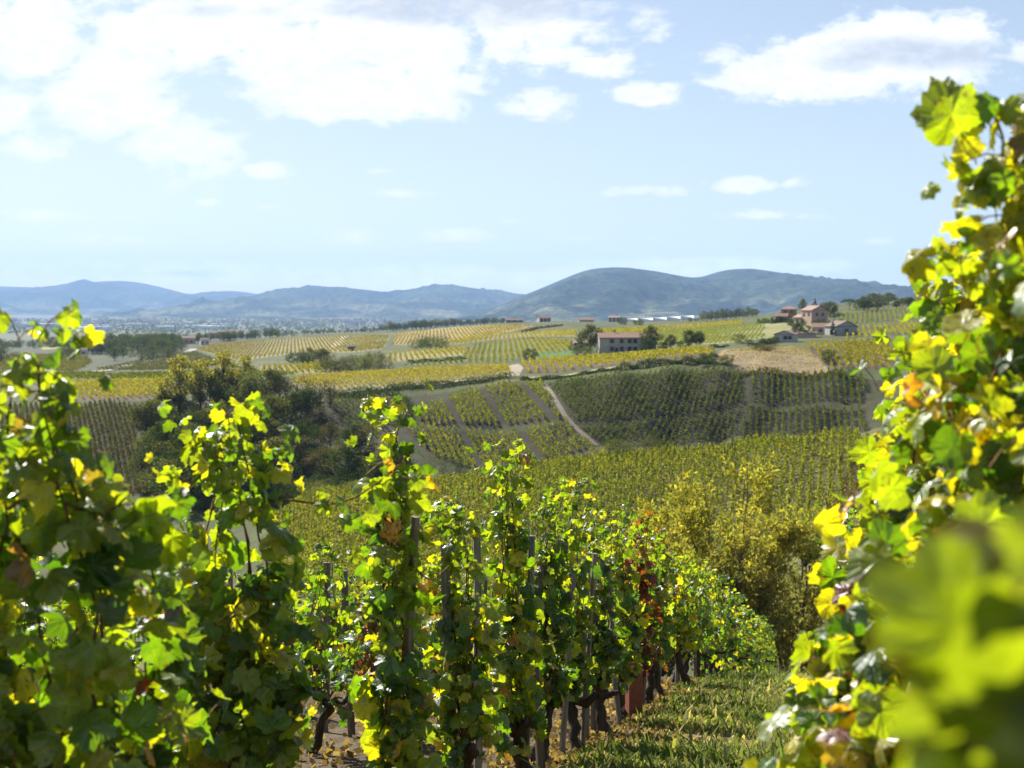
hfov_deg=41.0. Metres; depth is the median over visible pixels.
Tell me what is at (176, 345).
broadleaf tree
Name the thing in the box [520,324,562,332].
hedge
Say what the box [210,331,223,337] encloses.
house
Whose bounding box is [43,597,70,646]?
grapevine
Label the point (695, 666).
vine stake
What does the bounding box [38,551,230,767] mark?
grapevine
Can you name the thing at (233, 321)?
valley town
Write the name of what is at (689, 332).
broadleaf tree
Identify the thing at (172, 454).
broadleaf tree
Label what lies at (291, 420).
broadleaf tree
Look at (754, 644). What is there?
grapevine
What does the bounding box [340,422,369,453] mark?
broadleaf tree
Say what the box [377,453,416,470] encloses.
broadleaf tree
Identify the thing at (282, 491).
shrub
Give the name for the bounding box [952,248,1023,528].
grapevine
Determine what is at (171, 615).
vine stake
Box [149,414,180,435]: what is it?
shrub
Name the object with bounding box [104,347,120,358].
broadleaf tree
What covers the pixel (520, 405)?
vineyard
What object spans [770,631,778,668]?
grapevine
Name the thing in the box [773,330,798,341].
house
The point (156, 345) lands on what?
broadleaf tree
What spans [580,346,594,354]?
shrub
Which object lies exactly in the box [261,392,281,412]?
broadleaf tree
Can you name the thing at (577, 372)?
grass verge
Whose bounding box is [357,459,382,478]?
broadleaf tree
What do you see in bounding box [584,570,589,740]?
vine stake
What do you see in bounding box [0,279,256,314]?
mountain
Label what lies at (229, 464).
broadleaf tree
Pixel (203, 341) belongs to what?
house
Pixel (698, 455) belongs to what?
vineyard
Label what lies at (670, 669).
grapevine
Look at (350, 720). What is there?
vine stake
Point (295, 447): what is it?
broadleaf tree
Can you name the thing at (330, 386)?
broadleaf tree
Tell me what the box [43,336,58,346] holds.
shrub
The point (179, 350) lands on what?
shrub
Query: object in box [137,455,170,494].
broadleaf tree
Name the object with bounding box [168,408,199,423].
shrub
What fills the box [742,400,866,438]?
vineyard
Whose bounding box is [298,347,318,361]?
shrub
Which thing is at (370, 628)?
grapevine
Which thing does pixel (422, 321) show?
broadleaf tree
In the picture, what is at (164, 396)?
broadleaf tree
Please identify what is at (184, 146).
sky
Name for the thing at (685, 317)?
polytunnel
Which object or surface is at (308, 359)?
shrub
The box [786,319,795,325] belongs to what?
shrub
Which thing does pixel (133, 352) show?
shrub
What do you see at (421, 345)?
shrub
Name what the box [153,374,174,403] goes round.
broadleaf tree
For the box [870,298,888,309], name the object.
broadleaf tree
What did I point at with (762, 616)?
grapevine
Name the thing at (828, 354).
shrub
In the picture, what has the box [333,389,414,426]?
hedge
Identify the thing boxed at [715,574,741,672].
grapevine
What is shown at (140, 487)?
shrub
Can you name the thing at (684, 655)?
grapevine
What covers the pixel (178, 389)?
broadleaf tree
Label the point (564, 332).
vineyard
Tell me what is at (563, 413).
dirt track
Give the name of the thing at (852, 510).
grapevine
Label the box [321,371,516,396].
hedge
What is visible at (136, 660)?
grapevine
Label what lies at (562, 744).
vine stake
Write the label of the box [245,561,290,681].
grapevine
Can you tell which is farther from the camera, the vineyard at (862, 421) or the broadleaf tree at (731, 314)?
the broadleaf tree at (731, 314)
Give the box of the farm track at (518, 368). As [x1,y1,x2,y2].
[509,364,522,375]
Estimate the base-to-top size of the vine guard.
0.460 m
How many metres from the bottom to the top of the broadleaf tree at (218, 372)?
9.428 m
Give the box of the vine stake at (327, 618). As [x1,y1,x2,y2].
[322,562,330,731]
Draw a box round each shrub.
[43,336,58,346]
[45,336,56,347]
[127,348,136,356]
[129,435,155,455]
[129,447,166,472]
[130,468,157,494]
[141,440,178,460]
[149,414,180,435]
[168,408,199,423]
[174,345,185,353]
[174,401,200,419]
[182,408,211,432]
[188,393,207,412]
[191,487,212,509]
[202,386,232,413]
[206,399,226,423]
[208,402,234,422]
[219,389,241,404]
[221,391,249,413]
[229,427,264,452]
[233,479,262,499]
[263,482,303,506]
[271,399,303,424]
[275,459,300,483]
[285,352,300,362]
[294,448,321,475]
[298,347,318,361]
[298,352,313,362]
[299,447,328,475]
[300,445,346,477]
[302,405,327,425]
[304,480,331,498]
[305,470,337,485]
[306,429,329,449]
[313,358,328,371]
[316,475,358,486]
[318,444,350,474]
[322,353,338,371]
[333,471,361,485]
[336,463,371,483]
[338,357,347,371]
[340,356,352,370]
[340,457,369,479]
[340,480,355,493]
[342,452,380,480]
[343,354,358,371]
[346,421,385,454]
[350,353,362,370]
[353,358,370,370]
[370,351,384,369]
[376,351,387,366]
[377,356,394,368]
[406,339,423,348]
[411,339,427,347]
[414,336,433,345]
[421,338,433,347]
[425,338,443,347]
[428,453,457,474]
[431,334,449,347]
[452,458,471,473]
[521,348,538,359]
[570,344,585,354]
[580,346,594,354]
[587,446,614,461]
[618,317,627,324]
[621,441,647,450]
[632,318,643,324]
[637,338,655,350]
[643,435,659,448]
[648,438,676,453]
[656,342,667,348]
[676,340,690,347]
[694,352,720,363]
[719,354,734,364]
[730,333,749,343]
[751,343,779,350]
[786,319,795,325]
[796,319,806,325]
[800,325,814,331]
[820,349,841,363]
[911,293,922,300]
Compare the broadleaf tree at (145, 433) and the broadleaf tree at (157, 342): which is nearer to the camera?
the broadleaf tree at (145, 433)
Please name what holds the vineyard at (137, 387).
on the ground at (872, 397)
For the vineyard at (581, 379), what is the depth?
323.82 m
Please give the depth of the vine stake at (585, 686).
9.07 m
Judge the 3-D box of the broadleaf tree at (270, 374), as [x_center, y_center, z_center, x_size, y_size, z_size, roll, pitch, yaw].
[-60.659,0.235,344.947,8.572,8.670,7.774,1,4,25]
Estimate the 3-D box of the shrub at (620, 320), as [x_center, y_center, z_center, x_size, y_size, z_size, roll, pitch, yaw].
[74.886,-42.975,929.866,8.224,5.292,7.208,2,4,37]
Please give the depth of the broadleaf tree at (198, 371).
339.70 m
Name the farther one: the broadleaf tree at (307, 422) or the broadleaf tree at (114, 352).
the broadleaf tree at (114, 352)
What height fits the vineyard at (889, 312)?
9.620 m
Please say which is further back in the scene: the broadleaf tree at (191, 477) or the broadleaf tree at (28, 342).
the broadleaf tree at (28, 342)
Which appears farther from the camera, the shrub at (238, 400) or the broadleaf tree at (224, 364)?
the broadleaf tree at (224, 364)
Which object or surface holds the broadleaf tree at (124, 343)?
on the ground at (872, 397)
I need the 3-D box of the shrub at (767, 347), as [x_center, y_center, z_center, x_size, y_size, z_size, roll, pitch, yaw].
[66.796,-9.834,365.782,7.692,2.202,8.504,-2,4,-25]
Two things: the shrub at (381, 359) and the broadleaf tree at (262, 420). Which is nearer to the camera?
the broadleaf tree at (262, 420)
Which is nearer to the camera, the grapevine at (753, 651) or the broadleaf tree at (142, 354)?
the grapevine at (753, 651)
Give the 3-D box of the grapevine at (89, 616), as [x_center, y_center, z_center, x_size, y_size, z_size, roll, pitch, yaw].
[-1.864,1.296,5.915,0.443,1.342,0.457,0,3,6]
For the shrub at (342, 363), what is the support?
on the ground at (872, 397)
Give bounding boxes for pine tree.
[813,319,826,322]
[828,312,843,320]
[839,298,856,309]
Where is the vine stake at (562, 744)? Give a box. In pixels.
[559,552,576,754]
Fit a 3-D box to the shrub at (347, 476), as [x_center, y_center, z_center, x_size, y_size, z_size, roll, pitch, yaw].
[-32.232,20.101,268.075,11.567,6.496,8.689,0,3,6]
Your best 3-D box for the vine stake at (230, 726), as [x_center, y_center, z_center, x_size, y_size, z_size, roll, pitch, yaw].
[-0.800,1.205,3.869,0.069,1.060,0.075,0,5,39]
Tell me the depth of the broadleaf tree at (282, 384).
346.06 m
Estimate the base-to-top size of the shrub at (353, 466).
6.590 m
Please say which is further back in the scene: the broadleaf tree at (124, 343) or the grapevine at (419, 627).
the broadleaf tree at (124, 343)
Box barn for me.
[505,318,523,322]
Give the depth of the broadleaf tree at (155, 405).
319.21 m
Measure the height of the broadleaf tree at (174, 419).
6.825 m
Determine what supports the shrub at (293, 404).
on the ground at (872, 397)
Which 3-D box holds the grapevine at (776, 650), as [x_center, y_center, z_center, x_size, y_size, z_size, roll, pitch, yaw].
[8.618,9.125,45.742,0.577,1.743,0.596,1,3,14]
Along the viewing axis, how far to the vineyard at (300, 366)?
522.85 m
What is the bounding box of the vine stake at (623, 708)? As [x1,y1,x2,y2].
[618,560,625,719]
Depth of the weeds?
10.60 m
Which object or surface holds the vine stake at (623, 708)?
on the ground at (872, 397)
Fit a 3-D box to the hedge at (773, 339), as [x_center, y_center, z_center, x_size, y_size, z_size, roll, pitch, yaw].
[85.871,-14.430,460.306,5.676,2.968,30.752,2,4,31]
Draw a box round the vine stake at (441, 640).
[437,610,442,723]
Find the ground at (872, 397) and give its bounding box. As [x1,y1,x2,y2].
[0,297,977,767]
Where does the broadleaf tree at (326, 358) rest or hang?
on the ground at (872, 397)
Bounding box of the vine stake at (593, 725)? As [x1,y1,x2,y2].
[590,582,598,732]
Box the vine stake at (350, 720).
[341,570,354,736]
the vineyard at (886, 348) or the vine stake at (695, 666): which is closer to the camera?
the vine stake at (695, 666)
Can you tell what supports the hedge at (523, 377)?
on the ground at (872, 397)
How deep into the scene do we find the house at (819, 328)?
536.32 m
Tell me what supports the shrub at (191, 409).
on the ground at (872, 397)
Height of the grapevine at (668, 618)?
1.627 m
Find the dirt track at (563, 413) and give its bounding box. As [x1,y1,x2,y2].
[540,384,597,445]
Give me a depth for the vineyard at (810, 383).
307.24 m
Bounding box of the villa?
[800,304,828,324]
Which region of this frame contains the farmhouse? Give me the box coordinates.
[596,329,655,353]
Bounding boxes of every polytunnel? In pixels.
[639,318,652,321]
[652,317,666,320]
[666,317,680,320]
[680,316,693,319]
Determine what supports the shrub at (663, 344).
on the ground at (872, 397)
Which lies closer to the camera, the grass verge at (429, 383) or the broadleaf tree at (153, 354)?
the grass verge at (429, 383)
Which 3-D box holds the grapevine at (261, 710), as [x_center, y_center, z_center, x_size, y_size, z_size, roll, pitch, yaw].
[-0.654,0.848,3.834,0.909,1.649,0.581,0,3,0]
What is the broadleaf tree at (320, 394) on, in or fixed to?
on the ground at (872, 397)
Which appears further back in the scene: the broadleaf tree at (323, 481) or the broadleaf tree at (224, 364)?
the broadleaf tree at (224, 364)
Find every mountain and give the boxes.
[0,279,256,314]
[87,284,525,318]
[408,267,963,323]
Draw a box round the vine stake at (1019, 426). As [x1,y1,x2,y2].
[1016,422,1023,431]
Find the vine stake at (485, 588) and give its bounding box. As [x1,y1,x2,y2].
[482,568,487,607]
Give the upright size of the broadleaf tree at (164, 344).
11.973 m
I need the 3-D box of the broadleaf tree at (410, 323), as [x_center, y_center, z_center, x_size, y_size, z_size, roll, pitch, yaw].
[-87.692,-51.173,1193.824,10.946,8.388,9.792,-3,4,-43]
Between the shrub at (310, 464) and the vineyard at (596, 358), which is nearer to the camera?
the shrub at (310, 464)
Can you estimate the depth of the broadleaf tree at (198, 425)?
301.93 m
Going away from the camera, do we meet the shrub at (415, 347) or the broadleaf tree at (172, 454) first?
the broadleaf tree at (172, 454)
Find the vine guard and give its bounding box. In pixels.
[625,662,643,716]
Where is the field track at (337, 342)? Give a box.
[329,336,347,348]
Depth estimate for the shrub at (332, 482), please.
261.00 m
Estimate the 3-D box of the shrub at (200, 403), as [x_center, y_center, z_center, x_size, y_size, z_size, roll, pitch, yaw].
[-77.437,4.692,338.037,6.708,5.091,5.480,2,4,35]
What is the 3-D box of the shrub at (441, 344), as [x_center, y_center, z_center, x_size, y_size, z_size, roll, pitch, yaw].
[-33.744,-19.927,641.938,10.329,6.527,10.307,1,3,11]
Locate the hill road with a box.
[99,348,198,370]
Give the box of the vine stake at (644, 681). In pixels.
[643,583,651,705]
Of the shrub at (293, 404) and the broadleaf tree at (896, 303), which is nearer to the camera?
the shrub at (293, 404)
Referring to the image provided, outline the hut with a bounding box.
[347,345,355,350]
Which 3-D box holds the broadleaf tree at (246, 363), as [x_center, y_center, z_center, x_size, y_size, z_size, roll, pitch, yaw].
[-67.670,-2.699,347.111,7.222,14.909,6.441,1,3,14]
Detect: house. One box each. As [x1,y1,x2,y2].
[78,347,87,354]
[182,336,195,343]
[199,338,208,344]
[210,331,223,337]
[537,316,550,321]
[570,340,586,349]
[578,318,593,321]
[608,314,620,321]
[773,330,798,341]
[774,313,788,321]
[780,306,797,317]
[792,314,801,323]
[796,330,816,337]
[812,320,829,333]
[825,320,858,335]
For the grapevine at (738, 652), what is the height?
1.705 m
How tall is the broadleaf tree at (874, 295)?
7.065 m
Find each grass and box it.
[523,657,814,767]
[719,346,826,373]
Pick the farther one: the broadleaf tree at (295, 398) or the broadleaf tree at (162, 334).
the broadleaf tree at (162, 334)
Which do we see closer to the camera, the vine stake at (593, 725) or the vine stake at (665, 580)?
the vine stake at (593, 725)
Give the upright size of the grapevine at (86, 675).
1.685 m
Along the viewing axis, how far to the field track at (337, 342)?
990.82 m
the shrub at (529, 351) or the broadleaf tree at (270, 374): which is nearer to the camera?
the broadleaf tree at (270, 374)
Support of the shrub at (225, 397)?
on the ground at (872, 397)
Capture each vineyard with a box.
[0,353,91,370]
[0,370,104,383]
[0,401,40,463]
[46,398,138,492]
[70,376,165,399]
[77,369,298,378]
[97,350,236,370]
[196,334,388,359]
[260,361,334,372]
[272,426,863,598]
[290,362,510,388]
[329,392,403,436]
[385,344,466,360]
[392,324,532,344]
[405,355,465,365]
[408,415,592,467]
[418,378,559,424]
[436,329,576,343]
[463,336,576,361]
[521,345,714,371]
[549,363,743,420]
[582,405,738,446]
[596,319,743,332]
[640,323,764,345]
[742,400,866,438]
[750,366,865,405]
[801,338,892,368]
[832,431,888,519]
[840,306,911,322]
[846,320,935,337]
[846,335,909,362]
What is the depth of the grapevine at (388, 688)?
4.97 m
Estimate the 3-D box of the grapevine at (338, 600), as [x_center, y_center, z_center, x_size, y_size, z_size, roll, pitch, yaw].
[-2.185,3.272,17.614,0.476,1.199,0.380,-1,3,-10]
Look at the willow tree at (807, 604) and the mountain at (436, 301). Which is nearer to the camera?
the willow tree at (807, 604)
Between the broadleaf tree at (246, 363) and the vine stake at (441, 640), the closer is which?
the vine stake at (441, 640)
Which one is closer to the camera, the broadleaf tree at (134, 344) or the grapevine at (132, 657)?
the grapevine at (132, 657)
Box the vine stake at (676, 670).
[671,568,678,683]
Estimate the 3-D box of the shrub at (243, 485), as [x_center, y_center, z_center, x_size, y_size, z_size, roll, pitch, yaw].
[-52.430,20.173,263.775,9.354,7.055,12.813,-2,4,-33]
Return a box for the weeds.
[611,680,785,767]
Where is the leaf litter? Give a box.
[295,676,801,767]
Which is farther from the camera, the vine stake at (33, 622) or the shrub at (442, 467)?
the shrub at (442, 467)
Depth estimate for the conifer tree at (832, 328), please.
520.03 m
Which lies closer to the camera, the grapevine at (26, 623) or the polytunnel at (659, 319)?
the grapevine at (26, 623)
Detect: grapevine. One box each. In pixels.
[0,298,202,767]
[7,556,59,700]
[22,572,52,668]
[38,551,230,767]
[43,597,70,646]
[63,581,94,631]
[69,567,126,694]
[93,619,136,693]
[103,568,138,662]
[129,582,144,663]
[129,614,141,667]
[134,391,437,767]
[210,572,235,687]
[235,571,256,603]
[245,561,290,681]
[288,579,305,669]
[293,540,364,753]
[295,567,323,671]
[302,591,317,677]
[306,585,343,687]
[326,376,470,767]
[331,592,358,657]
[335,574,369,675]
[351,584,381,736]
[413,575,435,680]
[420,490,512,767]
[420,557,460,715]
[462,573,489,670]
[465,438,554,767]
[487,583,516,690]
[487,590,492,667]
[521,485,580,764]
[537,476,618,750]
[560,529,630,623]
[576,509,631,734]
[602,500,649,719]
[617,510,667,678]
[637,527,676,703]
[640,542,683,695]
[665,548,702,683]
[667,552,704,682]
[682,556,706,672]
[689,561,716,676]
[693,567,731,674]
[696,564,726,675]
[703,571,731,673]
[711,586,736,672]
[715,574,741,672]
[723,588,747,670]
[726,593,747,672]
[729,591,749,670]
[735,594,752,670]
[736,605,754,667]
[739,606,758,672]
[743,76,1023,767]
[743,608,755,657]
[745,609,759,671]
[747,609,761,669]
[750,616,764,670]
[750,616,767,670]
[755,615,772,671]
[755,616,767,667]
[759,615,771,671]
[759,623,772,670]
[763,622,771,667]
[763,622,776,669]
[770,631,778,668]
[771,632,778,671]
[783,236,1023,754]
[797,432,911,644]
[836,328,945,567]
[839,512,856,528]
[840,518,854,530]
[841,490,861,541]
[841,508,857,535]
[842,467,867,518]
[858,501,1023,767]
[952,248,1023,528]
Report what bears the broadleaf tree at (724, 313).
on the ground at (872, 397)
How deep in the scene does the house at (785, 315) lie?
679.42 m
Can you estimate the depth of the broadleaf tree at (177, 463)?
264.23 m
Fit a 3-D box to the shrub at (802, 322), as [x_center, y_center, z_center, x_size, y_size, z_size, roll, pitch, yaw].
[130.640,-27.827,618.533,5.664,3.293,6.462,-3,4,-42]
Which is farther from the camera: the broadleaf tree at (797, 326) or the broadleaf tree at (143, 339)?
the broadleaf tree at (143, 339)
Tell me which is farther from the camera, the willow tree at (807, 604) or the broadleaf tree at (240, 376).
the broadleaf tree at (240, 376)
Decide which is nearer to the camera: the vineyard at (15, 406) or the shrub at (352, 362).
the vineyard at (15, 406)
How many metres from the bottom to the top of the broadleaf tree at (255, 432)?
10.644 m
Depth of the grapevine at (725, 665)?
21.39 m
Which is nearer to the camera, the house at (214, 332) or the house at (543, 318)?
the house at (543, 318)
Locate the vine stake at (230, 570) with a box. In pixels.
[228,568,232,621]
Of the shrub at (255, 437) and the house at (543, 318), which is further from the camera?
the house at (543, 318)
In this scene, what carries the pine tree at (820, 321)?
on the ground at (872, 397)
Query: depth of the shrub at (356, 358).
457.31 m
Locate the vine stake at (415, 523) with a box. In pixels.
[402,516,419,737]
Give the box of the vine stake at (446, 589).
[440,544,456,767]
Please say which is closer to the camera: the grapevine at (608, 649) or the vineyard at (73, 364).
the grapevine at (608, 649)
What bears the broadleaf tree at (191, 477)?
on the ground at (872, 397)
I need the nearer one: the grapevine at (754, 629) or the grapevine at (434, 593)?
the grapevine at (434, 593)
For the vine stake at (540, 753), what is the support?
on the ground at (872, 397)
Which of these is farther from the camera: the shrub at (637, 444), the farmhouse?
the farmhouse
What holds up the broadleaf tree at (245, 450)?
on the ground at (872, 397)
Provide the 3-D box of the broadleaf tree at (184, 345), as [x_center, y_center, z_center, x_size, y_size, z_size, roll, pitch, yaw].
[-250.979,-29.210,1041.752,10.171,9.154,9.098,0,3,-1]
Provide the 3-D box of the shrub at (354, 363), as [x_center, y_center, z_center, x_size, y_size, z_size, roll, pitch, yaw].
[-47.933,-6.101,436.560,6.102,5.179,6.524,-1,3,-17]
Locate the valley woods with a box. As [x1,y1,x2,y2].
[1,317,493,333]
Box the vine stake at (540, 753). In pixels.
[526,580,545,767]
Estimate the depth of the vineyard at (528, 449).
306.49 m
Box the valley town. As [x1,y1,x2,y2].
[8,318,575,329]
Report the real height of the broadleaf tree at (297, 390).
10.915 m
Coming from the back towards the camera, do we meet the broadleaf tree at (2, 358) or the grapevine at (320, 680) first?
the broadleaf tree at (2, 358)
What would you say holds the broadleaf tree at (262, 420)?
on the ground at (872, 397)
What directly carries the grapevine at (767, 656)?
on the ground at (872, 397)
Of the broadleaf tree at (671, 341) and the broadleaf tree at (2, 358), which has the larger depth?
the broadleaf tree at (2, 358)
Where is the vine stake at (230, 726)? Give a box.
[211,652,234,767]
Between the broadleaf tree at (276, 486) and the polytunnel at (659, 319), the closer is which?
the broadleaf tree at (276, 486)
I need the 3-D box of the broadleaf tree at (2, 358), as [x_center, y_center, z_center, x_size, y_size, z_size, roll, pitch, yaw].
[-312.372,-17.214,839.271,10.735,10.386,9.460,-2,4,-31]
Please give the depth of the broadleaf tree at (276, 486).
265.23 m
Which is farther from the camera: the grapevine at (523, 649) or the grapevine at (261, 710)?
the grapevine at (523, 649)
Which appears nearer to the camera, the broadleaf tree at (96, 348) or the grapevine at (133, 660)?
the grapevine at (133, 660)
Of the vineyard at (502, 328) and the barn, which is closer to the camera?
the vineyard at (502, 328)
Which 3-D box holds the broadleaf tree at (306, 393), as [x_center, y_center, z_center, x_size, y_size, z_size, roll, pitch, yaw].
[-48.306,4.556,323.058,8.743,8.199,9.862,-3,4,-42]
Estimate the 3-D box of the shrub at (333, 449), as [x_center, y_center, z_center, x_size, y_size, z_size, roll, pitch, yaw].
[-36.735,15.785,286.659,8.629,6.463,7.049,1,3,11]
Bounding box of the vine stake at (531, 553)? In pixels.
[524,535,534,757]
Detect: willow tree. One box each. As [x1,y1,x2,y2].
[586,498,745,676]
[636,451,818,675]
[724,494,840,672]
[773,525,855,670]
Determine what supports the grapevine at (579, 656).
on the ground at (872, 397)
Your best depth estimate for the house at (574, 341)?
517.45 m
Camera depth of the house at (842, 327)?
524.19 m
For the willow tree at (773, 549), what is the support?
on the ground at (872, 397)
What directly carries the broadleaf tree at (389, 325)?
on the ground at (872, 397)
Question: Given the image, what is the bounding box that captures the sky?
[0,0,1023,293]
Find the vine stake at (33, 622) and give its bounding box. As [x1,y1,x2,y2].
[23,595,35,667]
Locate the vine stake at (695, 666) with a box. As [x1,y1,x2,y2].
[691,583,696,677]
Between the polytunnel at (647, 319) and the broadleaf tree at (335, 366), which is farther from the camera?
the polytunnel at (647, 319)
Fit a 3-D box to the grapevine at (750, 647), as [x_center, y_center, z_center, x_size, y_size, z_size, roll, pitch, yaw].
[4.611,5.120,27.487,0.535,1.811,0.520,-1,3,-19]
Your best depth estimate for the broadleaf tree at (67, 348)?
957.55 m
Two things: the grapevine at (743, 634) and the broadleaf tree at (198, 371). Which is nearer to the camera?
the grapevine at (743, 634)
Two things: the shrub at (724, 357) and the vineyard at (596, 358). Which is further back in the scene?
the vineyard at (596, 358)
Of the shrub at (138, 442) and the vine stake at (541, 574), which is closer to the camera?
the vine stake at (541, 574)
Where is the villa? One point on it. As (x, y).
(810, 314)
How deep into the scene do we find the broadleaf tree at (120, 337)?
1094.68 m
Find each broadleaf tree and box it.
[0,348,9,361]
[7,340,19,346]
[26,339,38,346]
[37,337,53,345]
[60,344,74,355]
[63,347,73,356]
[88,344,98,354]
[97,343,107,352]
[101,338,115,351]
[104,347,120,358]
[106,347,124,360]
[111,336,130,346]
[116,338,127,346]
[118,346,128,358]
[119,333,131,345]
[123,455,152,478]
[126,397,178,434]
[128,406,161,434]
[131,340,143,353]
[131,348,149,360]
[137,336,147,346]
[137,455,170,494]
[137,458,191,496]
[140,420,180,453]
[140,425,166,447]
[144,350,161,359]
[145,339,159,350]
[148,456,206,495]
[149,392,175,410]
[150,337,164,348]
[151,446,180,476]
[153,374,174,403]
[157,338,171,350]
[157,347,177,359]
[158,332,175,341]
[158,413,186,440]
[161,425,194,457]
[166,352,197,408]
[167,342,179,351]
[168,393,192,415]
[175,422,196,430]
[176,340,187,348]
[181,410,212,431]
[185,358,209,406]
[185,472,202,497]
[190,374,232,404]
[191,422,208,433]
[202,409,226,427]
[204,414,263,443]
[205,369,229,395]
[206,374,239,398]
[207,344,237,387]
[213,459,249,491]
[227,372,273,402]
[229,371,262,397]
[230,350,256,388]
[235,458,269,489]
[244,444,257,457]
[244,462,283,503]
[247,384,271,394]
[250,410,279,444]
[254,369,283,394]
[255,446,278,463]
[256,436,293,469]
[257,371,278,398]
[260,393,295,427]
[261,356,285,396]
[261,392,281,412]
[266,422,283,441]
[267,328,276,335]
[268,374,294,397]
[272,432,308,462]
[275,371,300,399]
[275,479,313,506]
[276,391,311,415]
[278,395,309,424]
[280,490,299,507]
[283,374,310,398]
[291,386,328,414]
[294,373,318,404]
[294,418,322,444]
[309,378,338,413]
[310,348,331,360]
[311,477,336,486]
[317,375,344,407]
[318,420,342,447]
[319,354,330,369]
[322,360,343,371]
[325,445,363,480]
[332,428,364,450]
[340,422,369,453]
[356,355,376,369]
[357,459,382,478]
[363,351,376,369]
[375,449,401,464]
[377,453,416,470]
[383,322,395,331]
[407,321,416,328]
[419,319,429,327]
[576,323,605,353]
[638,324,663,349]
[663,334,677,347]
[682,329,695,345]
[691,331,705,345]
[713,310,720,320]
[719,309,730,317]
[727,310,735,317]
[735,307,744,316]
[744,307,753,315]
[791,322,803,332]
[797,298,807,308]
[821,301,838,313]
[856,296,869,308]
[856,298,873,311]
[866,293,881,302]
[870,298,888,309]
[880,292,897,303]
[892,300,900,308]
[900,296,914,306]
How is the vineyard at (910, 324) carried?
on the ground at (872, 397)
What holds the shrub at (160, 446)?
on the ground at (872, 397)
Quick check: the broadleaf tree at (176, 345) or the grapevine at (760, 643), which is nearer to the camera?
the grapevine at (760, 643)
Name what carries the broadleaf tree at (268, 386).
on the ground at (872, 397)
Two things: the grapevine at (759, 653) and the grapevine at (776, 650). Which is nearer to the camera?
the grapevine at (759, 653)
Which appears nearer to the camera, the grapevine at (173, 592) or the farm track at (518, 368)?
the grapevine at (173, 592)
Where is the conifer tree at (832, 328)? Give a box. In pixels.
[829,322,836,335]
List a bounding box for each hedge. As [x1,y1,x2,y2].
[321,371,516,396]
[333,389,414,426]
[407,356,466,362]
[517,366,622,380]
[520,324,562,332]
[616,354,711,369]
[710,344,728,347]
[729,365,851,379]
[743,336,780,345]
[756,318,769,323]
[769,316,792,323]
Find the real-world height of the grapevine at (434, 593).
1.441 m
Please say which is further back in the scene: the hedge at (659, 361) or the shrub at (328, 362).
the shrub at (328, 362)
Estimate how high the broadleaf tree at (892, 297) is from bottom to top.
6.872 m
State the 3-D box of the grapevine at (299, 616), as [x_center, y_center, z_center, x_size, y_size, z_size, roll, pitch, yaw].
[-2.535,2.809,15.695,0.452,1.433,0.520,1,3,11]
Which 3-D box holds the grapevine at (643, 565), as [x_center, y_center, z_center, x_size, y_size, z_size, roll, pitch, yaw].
[1.125,1.986,11.808,0.483,1.820,0.426,-1,3,-13]
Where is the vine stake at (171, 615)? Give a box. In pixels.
[158,599,179,767]
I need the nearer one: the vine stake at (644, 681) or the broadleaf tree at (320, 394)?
the vine stake at (644, 681)
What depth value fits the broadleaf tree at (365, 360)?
434.93 m
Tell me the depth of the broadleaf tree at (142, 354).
838.05 m
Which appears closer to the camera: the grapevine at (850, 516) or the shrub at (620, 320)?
the grapevine at (850, 516)
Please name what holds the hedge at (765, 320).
on the ground at (872, 397)
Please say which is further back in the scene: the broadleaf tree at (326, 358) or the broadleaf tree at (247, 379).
the broadleaf tree at (326, 358)
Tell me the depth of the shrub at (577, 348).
485.28 m
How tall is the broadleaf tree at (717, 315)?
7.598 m
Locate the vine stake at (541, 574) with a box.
[538,566,548,757]
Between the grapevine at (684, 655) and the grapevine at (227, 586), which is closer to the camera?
the grapevine at (227, 586)
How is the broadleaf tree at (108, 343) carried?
on the ground at (872, 397)
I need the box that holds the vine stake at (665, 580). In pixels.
[660,567,666,683]
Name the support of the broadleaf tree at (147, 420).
on the ground at (872, 397)
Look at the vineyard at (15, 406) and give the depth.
352.10 m
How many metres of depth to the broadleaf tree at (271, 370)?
344.07 m
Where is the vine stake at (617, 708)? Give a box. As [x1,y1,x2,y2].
[606,555,621,724]
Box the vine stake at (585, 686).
[580,553,597,747]
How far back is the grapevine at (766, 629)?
36.62 m
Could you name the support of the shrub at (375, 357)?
on the ground at (872, 397)
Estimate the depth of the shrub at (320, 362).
458.65 m
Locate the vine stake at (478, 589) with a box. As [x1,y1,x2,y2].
[473,535,482,767]
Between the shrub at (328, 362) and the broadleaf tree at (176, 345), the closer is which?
the shrub at (328, 362)
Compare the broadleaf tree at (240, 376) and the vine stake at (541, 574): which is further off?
the broadleaf tree at (240, 376)
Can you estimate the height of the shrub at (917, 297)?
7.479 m
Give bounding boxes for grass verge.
[326,375,508,392]
[529,366,623,377]
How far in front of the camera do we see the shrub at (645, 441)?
295.87 m
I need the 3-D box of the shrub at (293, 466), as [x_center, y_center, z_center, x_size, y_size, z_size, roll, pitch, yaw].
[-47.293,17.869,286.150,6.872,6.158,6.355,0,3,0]
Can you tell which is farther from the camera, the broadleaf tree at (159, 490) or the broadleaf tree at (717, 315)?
the broadleaf tree at (717, 315)
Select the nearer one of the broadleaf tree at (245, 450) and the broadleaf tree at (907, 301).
the broadleaf tree at (245, 450)

